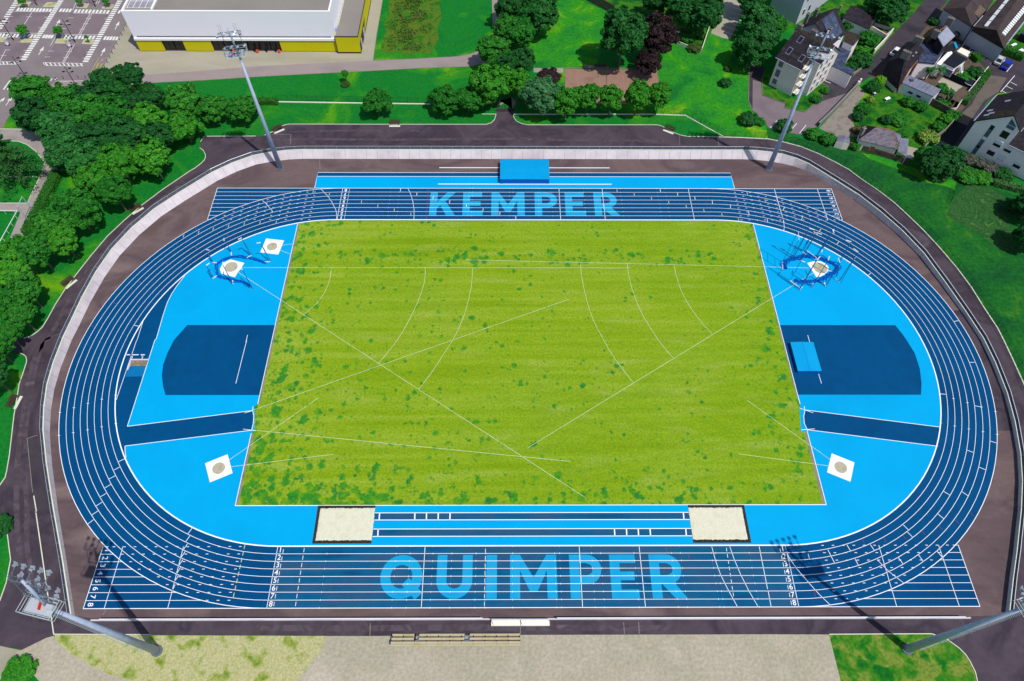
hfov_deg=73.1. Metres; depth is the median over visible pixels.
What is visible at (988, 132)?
stair window
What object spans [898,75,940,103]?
long shed
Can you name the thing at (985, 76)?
hedge
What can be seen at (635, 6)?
back garden
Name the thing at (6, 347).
broadleaf tree
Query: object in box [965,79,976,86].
trampoline
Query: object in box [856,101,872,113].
shrub
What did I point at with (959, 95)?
carport
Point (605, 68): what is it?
court edging
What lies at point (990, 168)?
shrub
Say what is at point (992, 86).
lane
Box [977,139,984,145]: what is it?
stair window
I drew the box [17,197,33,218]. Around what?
ball stop
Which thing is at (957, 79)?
boundary wall
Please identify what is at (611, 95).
broadleaf tree
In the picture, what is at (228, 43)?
window
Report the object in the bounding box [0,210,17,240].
pitch rail
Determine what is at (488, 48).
broadleaf tree
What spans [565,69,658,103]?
clay court
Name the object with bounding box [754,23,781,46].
broadleaf tree
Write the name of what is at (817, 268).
throwing plate
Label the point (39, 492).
asphalt patch
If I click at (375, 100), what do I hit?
broadleaf tree
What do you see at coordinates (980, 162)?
shrub
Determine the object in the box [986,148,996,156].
window
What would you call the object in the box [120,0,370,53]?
sports hall
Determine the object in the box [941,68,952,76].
window
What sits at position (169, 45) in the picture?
window
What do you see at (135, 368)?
water jump
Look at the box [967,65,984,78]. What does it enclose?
shrub
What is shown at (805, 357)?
mat cover
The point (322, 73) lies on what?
path edging
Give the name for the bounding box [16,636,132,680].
gravel track
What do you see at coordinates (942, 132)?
boundary wall
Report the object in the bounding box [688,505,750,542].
sand pit
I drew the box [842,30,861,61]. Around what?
annex
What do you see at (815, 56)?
floodlight mast
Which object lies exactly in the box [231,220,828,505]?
infield
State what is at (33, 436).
asphalt seam
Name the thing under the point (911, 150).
terrace
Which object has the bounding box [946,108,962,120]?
shrub
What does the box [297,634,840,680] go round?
gravel yard
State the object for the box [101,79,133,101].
broadleaf tree
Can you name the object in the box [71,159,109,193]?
broadleaf tree
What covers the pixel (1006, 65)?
parked car
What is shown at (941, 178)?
shrub
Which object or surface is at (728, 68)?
shrub
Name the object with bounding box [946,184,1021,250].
lawn patch
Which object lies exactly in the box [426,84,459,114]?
broadleaf tree
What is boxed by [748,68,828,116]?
kerb
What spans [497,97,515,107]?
path
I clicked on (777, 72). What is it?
window
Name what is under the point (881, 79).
shrub
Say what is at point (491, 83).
broadleaf tree
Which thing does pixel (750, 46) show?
broadleaf tree
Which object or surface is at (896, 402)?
running track
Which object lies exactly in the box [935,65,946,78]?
palm tree
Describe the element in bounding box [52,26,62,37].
young tree
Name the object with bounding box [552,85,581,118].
broadleaf tree
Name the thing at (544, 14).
broadleaf tree
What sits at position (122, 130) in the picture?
broadleaf tree
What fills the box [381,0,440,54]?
meadow
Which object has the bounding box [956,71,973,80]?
shrub
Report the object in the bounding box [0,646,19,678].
gravel track
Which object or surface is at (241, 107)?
broadleaf tree
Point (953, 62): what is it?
extension
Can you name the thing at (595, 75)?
court line
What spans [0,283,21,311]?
broadleaf tree
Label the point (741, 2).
broadleaf tree
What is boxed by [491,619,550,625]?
starter platform
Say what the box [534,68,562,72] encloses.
path
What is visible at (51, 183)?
hedge
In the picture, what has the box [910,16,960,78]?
tall house
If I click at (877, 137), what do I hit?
bungalow
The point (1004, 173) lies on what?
shrub
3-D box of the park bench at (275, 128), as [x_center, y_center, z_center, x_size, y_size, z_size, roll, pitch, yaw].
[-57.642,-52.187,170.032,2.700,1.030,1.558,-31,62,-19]
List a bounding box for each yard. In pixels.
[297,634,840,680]
[711,0,741,39]
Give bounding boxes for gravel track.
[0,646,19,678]
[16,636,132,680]
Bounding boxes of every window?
[163,41,176,49]
[173,41,185,49]
[212,41,224,49]
[223,41,235,49]
[235,41,249,49]
[247,41,260,49]
[259,41,271,49]
[270,41,281,49]
[774,69,780,76]
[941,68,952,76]
[971,147,978,153]
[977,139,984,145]
[983,129,991,137]
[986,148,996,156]
[992,139,1002,147]
[996,153,1007,161]
[999,130,1010,139]
[1003,145,1012,153]
[1006,119,1015,130]
[1012,161,1022,168]
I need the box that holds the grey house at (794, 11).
[770,0,827,23]
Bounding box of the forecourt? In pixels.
[103,0,381,74]
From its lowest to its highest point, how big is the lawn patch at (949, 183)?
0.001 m
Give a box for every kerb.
[0,1,113,43]
[0,114,1023,680]
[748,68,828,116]
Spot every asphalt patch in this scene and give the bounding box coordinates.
[28,436,47,510]
[679,136,718,145]
[936,121,966,149]
[954,310,1012,430]
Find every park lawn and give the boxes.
[528,0,606,66]
[657,33,767,137]
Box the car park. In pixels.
[0,0,125,128]
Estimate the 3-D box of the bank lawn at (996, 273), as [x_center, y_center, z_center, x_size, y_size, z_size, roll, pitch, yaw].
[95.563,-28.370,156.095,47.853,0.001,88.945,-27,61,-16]
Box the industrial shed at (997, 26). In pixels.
[963,0,1023,61]
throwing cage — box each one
[206,237,270,289]
[780,228,857,289]
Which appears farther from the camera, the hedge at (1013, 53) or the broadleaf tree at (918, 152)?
the hedge at (1013, 53)
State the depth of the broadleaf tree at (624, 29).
172.51 m
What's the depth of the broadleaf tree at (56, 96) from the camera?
164.92 m
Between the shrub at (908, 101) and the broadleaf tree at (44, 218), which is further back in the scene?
the shrub at (908, 101)
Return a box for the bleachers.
[391,633,519,645]
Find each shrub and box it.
[0,513,13,537]
[1,653,37,680]
[537,66,561,82]
[677,30,695,42]
[682,23,705,35]
[687,42,702,52]
[719,77,731,87]
[724,65,731,71]
[739,111,757,126]
[756,117,765,125]
[775,118,793,131]
[804,127,820,139]
[810,94,822,102]
[820,87,829,93]
[820,132,835,144]
[830,0,846,10]
[843,21,853,29]
[847,61,859,70]
[849,140,860,149]
[851,110,865,120]
[851,125,860,133]
[852,51,873,67]
[854,45,869,55]
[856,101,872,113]
[859,30,879,45]
[865,79,882,92]
[865,96,874,102]
[875,75,886,86]
[880,114,892,124]
[890,111,910,126]
[896,128,909,138]
[901,96,915,106]
[913,100,928,111]
[917,128,940,144]
[923,172,949,182]
[928,17,939,25]
[930,120,946,131]
[936,82,948,92]
[937,98,951,106]
[938,113,953,123]
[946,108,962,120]
[955,169,977,183]
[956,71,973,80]
[964,152,976,164]
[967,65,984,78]
[972,157,986,168]
[972,170,993,184]
[983,161,999,174]
[993,167,1014,181]
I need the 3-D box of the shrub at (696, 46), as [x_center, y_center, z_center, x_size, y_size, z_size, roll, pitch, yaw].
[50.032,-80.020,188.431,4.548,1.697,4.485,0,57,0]
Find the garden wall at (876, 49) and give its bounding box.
[852,27,894,75]
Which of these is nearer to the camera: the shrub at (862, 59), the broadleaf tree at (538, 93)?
the broadleaf tree at (538, 93)
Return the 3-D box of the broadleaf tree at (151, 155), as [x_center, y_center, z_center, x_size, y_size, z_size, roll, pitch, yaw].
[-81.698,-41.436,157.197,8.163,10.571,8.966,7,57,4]
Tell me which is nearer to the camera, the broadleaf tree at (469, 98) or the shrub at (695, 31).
the broadleaf tree at (469, 98)
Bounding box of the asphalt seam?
[27,134,718,633]
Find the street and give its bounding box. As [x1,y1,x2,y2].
[749,0,946,134]
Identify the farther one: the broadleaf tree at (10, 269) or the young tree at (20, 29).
the young tree at (20, 29)
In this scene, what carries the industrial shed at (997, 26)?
on the ground at (464, 26)
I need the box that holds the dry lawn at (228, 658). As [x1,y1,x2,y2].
[55,635,325,680]
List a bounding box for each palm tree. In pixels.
[923,67,936,79]
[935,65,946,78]
[942,88,954,99]
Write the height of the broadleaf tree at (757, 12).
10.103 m
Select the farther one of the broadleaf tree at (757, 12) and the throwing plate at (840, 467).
the broadleaf tree at (757, 12)
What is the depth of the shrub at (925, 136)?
167.86 m
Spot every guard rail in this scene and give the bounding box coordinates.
[39,169,210,613]
[99,618,482,619]
[210,146,770,171]
[557,616,965,618]
[771,148,1023,609]
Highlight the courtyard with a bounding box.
[752,80,847,134]
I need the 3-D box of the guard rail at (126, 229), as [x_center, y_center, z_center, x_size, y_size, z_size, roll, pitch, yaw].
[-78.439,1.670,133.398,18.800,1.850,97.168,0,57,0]
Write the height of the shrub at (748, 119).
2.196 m
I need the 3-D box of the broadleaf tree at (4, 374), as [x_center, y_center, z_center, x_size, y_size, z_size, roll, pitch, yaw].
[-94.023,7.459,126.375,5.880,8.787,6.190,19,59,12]
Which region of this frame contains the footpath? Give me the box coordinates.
[51,0,503,86]
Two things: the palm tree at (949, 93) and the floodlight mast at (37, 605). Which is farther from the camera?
the palm tree at (949, 93)
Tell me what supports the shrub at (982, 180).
on the ground at (464, 26)
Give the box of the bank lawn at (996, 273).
[766,128,1023,380]
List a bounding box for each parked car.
[889,47,899,55]
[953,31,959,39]
[993,55,1005,65]
[1000,60,1012,70]
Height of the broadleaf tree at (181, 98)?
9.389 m
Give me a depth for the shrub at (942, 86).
178.84 m
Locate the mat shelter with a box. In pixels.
[500,159,549,183]
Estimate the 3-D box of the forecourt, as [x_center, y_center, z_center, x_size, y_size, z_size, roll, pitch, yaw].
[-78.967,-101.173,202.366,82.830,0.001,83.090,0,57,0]
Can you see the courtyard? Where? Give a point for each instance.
(771, 112)
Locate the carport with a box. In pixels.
[950,89,969,107]
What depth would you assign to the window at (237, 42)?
186.46 m
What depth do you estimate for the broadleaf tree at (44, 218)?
142.13 m
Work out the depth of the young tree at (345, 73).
178.01 m
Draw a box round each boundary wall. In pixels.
[587,0,613,11]
[676,27,709,52]
[844,141,910,163]
[925,117,956,146]
[929,66,988,113]
[943,73,965,85]
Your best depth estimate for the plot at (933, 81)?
183.68 m
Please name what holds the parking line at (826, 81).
on the street
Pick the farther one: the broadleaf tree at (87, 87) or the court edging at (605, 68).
the court edging at (605, 68)
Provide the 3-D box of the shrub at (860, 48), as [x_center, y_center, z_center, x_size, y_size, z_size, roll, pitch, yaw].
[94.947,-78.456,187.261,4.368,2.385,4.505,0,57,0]
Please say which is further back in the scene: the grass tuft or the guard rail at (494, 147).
the grass tuft
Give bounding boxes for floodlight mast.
[4,561,162,656]
[216,23,283,170]
[765,24,840,170]
[901,585,1023,654]
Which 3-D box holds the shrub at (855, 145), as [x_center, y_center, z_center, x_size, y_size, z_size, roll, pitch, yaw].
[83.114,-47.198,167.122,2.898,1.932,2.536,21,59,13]
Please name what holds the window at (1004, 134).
in the white house at (995, 133)
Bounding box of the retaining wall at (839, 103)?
[817,78,861,126]
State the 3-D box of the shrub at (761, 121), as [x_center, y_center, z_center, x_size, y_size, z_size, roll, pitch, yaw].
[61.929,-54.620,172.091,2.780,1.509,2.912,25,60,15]
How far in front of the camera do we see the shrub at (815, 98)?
176.34 m
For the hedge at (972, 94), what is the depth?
177.15 m
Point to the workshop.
(966, 14)
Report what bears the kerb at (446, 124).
on the perimeter road
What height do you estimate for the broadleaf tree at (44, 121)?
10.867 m
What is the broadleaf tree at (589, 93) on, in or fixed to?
on the ground at (464, 26)
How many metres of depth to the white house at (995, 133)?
161.22 m
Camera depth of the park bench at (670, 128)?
170.84 m
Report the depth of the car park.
187.94 m
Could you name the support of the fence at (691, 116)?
on the fence base at (514, 114)
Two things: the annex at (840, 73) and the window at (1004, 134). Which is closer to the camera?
the window at (1004, 134)
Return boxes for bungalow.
[857,125,898,153]
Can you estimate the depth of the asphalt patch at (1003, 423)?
132.97 m
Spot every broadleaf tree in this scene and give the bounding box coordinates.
[0,234,35,273]
[0,253,33,286]
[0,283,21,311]
[0,295,38,330]
[0,318,24,348]
[0,336,15,362]
[0,362,13,393]
[5,274,43,308]
[7,74,52,102]
[9,95,52,131]
[15,230,53,269]
[29,207,75,234]
[31,107,76,142]
[42,127,84,170]
[43,81,77,111]
[47,223,77,259]
[49,188,101,229]
[60,92,104,124]
[64,140,100,175]
[70,79,107,98]
[70,120,110,148]
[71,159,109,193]
[87,67,118,86]
[93,93,130,121]
[93,173,132,210]
[96,141,138,181]
[97,116,143,149]
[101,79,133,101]
[113,62,144,90]
[121,90,149,112]
[126,101,165,127]
[129,134,171,177]
[139,120,175,154]
[140,81,165,109]
[163,81,202,115]
[168,110,205,142]
[197,94,227,122]
[225,95,259,121]
[361,87,393,115]
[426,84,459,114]
[454,86,484,112]
[468,63,510,105]
[475,35,511,64]
[492,12,516,42]
[494,0,522,18]
[494,51,520,70]
[502,14,535,47]
[507,67,530,100]
[512,47,535,70]
[515,0,559,33]
[518,75,562,113]
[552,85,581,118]
[576,83,600,113]
[599,4,648,68]
[599,84,623,116]
[624,78,650,115]
[634,47,661,75]
[642,0,667,12]
[642,10,679,53]
[649,81,671,115]
[665,0,702,30]
[692,0,724,37]
[730,28,772,67]
[736,0,765,8]
[740,0,778,29]
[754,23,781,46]
[776,15,787,32]
[863,0,890,14]
[872,0,910,24]
[913,145,928,161]
[916,149,942,176]
[927,143,965,177]
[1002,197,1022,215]
[1011,190,1023,219]
[1011,223,1023,248]
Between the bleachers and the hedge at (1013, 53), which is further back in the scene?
the hedge at (1013, 53)
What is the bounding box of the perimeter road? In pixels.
[0,108,1023,680]
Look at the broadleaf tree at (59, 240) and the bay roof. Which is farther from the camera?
the bay roof
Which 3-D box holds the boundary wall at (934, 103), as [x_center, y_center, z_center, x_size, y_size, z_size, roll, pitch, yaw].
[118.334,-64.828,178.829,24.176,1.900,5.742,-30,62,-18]
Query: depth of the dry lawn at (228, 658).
105.37 m
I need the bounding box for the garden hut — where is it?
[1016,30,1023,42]
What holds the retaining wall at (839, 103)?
on the ground at (464, 26)
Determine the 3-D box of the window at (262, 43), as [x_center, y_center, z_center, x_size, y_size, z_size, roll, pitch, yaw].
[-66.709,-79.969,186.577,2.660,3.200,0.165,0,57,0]
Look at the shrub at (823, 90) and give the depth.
178.57 m
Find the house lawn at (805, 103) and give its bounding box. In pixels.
[762,70,827,110]
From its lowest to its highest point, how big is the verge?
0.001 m
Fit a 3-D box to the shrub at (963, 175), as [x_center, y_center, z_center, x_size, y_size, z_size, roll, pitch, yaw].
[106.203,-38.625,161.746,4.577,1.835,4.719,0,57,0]
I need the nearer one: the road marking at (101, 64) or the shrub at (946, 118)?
the shrub at (946, 118)
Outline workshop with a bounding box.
[938,0,992,40]
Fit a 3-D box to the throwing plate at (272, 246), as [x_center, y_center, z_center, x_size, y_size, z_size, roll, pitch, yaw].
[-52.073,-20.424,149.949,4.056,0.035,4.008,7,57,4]
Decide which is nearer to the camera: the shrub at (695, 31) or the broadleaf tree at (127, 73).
the broadleaf tree at (127, 73)
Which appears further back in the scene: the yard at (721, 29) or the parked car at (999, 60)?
the yard at (721, 29)
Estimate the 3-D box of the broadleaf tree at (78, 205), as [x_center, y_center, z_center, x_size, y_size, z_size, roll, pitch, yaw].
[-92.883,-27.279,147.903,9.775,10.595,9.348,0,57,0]
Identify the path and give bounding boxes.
[0,129,57,237]
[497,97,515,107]
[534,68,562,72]
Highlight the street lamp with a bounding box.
[60,19,75,41]
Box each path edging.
[0,0,477,131]
[0,141,44,202]
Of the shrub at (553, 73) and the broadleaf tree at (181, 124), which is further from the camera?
the shrub at (553, 73)
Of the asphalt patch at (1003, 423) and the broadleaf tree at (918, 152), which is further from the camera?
the broadleaf tree at (918, 152)
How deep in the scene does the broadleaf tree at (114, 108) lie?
162.81 m
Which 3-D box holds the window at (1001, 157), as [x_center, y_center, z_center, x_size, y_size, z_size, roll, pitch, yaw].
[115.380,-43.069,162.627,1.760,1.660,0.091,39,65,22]
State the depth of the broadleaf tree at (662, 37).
177.68 m
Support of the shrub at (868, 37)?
on the plot at (897, 24)
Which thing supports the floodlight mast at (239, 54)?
on the apron
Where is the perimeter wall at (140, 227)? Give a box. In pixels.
[42,149,1022,620]
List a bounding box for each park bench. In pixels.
[5,394,22,408]
[60,275,77,288]
[128,202,143,214]
[271,123,284,133]
[389,119,399,126]
[584,64,607,67]
[663,124,675,133]
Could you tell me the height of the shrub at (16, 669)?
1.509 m
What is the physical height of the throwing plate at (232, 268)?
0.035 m
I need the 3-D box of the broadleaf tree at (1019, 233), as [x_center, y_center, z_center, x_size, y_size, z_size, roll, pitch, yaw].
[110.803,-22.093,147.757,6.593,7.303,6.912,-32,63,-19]
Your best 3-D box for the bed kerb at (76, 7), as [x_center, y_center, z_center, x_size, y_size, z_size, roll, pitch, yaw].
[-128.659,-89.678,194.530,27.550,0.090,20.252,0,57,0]
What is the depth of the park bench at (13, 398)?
128.62 m
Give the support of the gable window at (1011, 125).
in the white house at (995, 133)
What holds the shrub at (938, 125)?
on the garden at (920, 119)
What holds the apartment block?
on the ground at (464, 26)
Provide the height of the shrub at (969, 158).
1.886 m
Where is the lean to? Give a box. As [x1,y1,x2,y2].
[896,138,908,164]
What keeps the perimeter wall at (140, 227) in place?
on the ground at (464, 26)
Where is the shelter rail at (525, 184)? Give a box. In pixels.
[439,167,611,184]
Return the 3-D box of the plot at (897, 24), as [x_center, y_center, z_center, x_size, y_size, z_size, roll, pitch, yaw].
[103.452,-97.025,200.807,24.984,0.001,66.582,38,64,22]
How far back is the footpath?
183.89 m
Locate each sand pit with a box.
[312,505,374,543]
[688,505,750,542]
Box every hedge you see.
[20,169,63,235]
[256,97,278,105]
[960,82,983,105]
[961,166,988,178]
[967,35,1023,61]
[969,51,983,62]
[978,68,992,85]
[992,178,1023,193]
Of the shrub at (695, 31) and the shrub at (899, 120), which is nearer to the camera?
the shrub at (899, 120)
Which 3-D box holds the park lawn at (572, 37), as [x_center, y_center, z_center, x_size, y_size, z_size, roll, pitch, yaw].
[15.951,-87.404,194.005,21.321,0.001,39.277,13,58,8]
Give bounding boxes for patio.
[938,78,962,91]
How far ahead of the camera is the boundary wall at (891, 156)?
165.60 m
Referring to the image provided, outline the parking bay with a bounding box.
[0,0,117,62]
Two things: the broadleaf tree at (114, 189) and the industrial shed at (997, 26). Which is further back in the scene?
the industrial shed at (997, 26)
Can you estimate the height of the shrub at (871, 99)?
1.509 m
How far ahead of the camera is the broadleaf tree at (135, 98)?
166.04 m
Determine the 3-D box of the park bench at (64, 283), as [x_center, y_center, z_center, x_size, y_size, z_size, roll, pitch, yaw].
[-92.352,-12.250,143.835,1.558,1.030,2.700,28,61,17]
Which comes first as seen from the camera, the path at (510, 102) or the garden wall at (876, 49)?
the path at (510, 102)
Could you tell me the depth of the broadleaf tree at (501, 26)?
182.73 m
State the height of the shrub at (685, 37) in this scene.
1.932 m
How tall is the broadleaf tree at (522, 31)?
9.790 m
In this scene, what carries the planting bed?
on the car park
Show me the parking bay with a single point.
(35, 21)
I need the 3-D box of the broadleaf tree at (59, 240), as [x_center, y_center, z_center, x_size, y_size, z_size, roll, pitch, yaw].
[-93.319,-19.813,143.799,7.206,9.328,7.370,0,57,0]
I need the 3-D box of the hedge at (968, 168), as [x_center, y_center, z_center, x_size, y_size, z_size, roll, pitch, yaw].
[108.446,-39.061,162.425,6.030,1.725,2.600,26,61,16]
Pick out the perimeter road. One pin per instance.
(994, 652)
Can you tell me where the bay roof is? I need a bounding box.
[895,133,900,143]
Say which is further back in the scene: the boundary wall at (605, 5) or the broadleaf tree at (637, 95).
the boundary wall at (605, 5)
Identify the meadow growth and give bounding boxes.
[387,0,432,49]
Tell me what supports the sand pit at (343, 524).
on the running track at (896, 402)
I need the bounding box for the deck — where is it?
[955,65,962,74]
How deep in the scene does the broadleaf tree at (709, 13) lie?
182.58 m
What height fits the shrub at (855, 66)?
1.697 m
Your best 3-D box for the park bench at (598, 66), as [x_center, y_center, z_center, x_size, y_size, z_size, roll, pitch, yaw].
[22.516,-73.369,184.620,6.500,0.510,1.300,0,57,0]
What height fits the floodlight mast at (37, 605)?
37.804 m
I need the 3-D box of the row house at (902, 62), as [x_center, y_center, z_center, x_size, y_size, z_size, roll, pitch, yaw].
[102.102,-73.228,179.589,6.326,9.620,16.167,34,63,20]
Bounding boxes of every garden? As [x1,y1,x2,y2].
[606,0,712,46]
[849,85,948,155]
[1008,24,1023,59]
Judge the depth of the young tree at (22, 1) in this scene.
196.44 m
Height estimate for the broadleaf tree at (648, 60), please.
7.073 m
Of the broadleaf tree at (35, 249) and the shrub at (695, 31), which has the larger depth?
the shrub at (695, 31)
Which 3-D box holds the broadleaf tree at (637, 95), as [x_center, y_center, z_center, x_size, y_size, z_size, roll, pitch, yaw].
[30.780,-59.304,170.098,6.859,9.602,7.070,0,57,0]
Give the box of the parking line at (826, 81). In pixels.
[726,8,1015,130]
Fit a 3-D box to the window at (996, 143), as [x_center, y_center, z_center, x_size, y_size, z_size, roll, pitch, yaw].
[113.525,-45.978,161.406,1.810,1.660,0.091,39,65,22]
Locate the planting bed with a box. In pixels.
[0,2,112,43]
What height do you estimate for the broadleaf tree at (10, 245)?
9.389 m
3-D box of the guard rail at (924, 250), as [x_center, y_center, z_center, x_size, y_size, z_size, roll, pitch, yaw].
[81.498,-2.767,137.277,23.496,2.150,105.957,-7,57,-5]
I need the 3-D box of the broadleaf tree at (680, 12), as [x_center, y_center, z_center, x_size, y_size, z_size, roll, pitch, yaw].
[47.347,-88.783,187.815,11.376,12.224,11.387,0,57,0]
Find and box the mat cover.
[789,342,821,372]
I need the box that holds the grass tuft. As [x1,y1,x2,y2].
[340,81,350,87]
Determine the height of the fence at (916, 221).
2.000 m
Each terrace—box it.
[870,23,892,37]
[907,146,916,159]
[956,47,970,58]
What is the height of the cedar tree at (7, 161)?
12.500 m
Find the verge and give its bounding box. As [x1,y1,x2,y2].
[830,634,976,680]
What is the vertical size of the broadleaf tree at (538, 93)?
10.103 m
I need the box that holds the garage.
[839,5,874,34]
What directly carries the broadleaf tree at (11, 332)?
on the ground at (464, 26)
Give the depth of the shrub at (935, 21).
195.15 m
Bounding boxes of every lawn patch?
[863,153,955,189]
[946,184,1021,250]
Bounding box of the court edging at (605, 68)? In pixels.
[563,67,658,86]
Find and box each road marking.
[0,0,121,104]
[90,37,130,72]
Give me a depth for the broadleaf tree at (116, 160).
153.40 m
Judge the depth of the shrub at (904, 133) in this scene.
169.42 m
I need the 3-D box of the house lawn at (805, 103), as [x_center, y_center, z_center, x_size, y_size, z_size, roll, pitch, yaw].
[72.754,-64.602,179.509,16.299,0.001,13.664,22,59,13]
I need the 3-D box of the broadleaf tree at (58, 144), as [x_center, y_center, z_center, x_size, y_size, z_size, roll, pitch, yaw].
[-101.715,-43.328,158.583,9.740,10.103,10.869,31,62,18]
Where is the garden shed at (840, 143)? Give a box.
[834,135,849,149]
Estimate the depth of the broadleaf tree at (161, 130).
158.47 m
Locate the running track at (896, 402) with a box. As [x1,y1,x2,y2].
[58,172,997,608]
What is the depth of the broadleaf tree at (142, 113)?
161.99 m
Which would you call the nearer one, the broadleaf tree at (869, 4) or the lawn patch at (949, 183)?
the lawn patch at (949, 183)
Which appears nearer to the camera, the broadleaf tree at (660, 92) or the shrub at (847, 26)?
the broadleaf tree at (660, 92)
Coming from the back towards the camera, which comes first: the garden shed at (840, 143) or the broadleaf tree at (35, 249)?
the garden shed at (840, 143)
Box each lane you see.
[936,38,1023,146]
[955,75,1006,124]
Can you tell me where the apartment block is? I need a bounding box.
[769,7,845,95]
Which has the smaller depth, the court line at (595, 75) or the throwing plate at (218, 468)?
the throwing plate at (218, 468)
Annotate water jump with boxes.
[125,359,147,376]
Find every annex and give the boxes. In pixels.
[826,42,854,87]
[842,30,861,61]
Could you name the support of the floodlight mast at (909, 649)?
on the verge
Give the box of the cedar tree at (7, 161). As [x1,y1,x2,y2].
[0,134,48,201]
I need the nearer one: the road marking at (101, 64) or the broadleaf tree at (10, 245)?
the broadleaf tree at (10, 245)
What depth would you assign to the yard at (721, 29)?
196.74 m
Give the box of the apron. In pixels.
[50,159,1018,618]
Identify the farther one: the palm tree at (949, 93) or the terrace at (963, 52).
the terrace at (963, 52)
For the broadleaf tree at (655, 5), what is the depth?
191.13 m
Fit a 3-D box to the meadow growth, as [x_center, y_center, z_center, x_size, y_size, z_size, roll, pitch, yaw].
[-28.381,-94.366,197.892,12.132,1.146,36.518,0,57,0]
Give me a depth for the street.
189.66 m
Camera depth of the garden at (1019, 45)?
191.74 m
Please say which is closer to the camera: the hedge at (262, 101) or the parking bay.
the hedge at (262, 101)
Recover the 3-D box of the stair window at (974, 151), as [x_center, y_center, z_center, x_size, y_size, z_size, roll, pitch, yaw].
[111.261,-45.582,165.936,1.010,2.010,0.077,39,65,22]
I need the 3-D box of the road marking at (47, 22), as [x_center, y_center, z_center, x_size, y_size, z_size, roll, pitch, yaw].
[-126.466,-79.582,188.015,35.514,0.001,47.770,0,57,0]
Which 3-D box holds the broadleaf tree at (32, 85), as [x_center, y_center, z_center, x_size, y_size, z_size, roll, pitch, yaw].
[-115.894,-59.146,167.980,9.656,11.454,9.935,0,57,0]
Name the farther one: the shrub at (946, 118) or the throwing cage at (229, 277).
the shrub at (946, 118)
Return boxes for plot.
[788,0,923,76]
[871,3,984,113]
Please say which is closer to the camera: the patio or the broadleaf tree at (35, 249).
the broadleaf tree at (35, 249)
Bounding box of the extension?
[937,52,966,76]
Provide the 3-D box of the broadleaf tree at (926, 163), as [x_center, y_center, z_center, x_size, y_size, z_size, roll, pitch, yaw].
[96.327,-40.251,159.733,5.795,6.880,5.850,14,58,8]
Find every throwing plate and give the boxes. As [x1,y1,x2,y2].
[205,454,231,481]
[220,259,243,276]
[261,239,283,253]
[808,261,828,276]
[827,454,853,481]
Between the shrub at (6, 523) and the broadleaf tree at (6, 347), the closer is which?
the shrub at (6, 523)
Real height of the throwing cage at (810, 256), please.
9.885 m
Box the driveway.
[820,87,864,136]
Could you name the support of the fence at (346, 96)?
on the fence base at (514, 114)
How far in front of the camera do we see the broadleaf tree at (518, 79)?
170.76 m
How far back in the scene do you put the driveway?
173.91 m
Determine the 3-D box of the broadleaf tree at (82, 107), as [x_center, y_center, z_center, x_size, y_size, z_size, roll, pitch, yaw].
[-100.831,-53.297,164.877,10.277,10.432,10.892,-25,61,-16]
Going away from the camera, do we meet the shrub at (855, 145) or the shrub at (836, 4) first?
the shrub at (855, 145)
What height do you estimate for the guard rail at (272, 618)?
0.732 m
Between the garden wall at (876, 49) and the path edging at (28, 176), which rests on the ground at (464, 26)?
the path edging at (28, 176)
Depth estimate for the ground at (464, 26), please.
173.85 m
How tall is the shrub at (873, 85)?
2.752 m
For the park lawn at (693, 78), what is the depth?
180.29 m
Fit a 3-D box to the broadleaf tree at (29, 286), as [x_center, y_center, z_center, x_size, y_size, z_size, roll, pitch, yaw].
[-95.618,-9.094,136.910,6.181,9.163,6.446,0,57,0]
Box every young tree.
[15,24,29,36]
[17,0,25,5]
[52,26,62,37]
[341,70,348,80]
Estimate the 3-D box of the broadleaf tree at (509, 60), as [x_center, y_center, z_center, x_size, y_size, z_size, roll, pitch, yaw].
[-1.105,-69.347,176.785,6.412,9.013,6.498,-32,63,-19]
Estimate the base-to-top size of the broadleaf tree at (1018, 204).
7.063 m
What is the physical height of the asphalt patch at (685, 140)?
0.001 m
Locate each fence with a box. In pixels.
[276,95,429,102]
[653,108,722,132]
[724,131,1023,381]
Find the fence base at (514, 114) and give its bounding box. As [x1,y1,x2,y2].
[279,101,723,136]
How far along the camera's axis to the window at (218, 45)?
186.69 m
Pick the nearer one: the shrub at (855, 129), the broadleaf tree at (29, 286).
the broadleaf tree at (29, 286)
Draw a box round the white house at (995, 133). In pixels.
[958,91,1023,179]
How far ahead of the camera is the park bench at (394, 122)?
171.46 m
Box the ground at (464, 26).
[0,0,1023,680]
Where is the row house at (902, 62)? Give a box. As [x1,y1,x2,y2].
[882,35,923,92]
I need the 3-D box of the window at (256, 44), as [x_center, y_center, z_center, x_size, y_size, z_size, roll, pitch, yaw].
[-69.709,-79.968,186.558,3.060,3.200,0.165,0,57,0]
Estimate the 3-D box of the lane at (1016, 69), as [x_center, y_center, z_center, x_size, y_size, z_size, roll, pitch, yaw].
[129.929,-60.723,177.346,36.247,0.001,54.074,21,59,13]
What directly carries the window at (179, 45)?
in the sports hall
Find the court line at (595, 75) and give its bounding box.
[577,74,647,90]

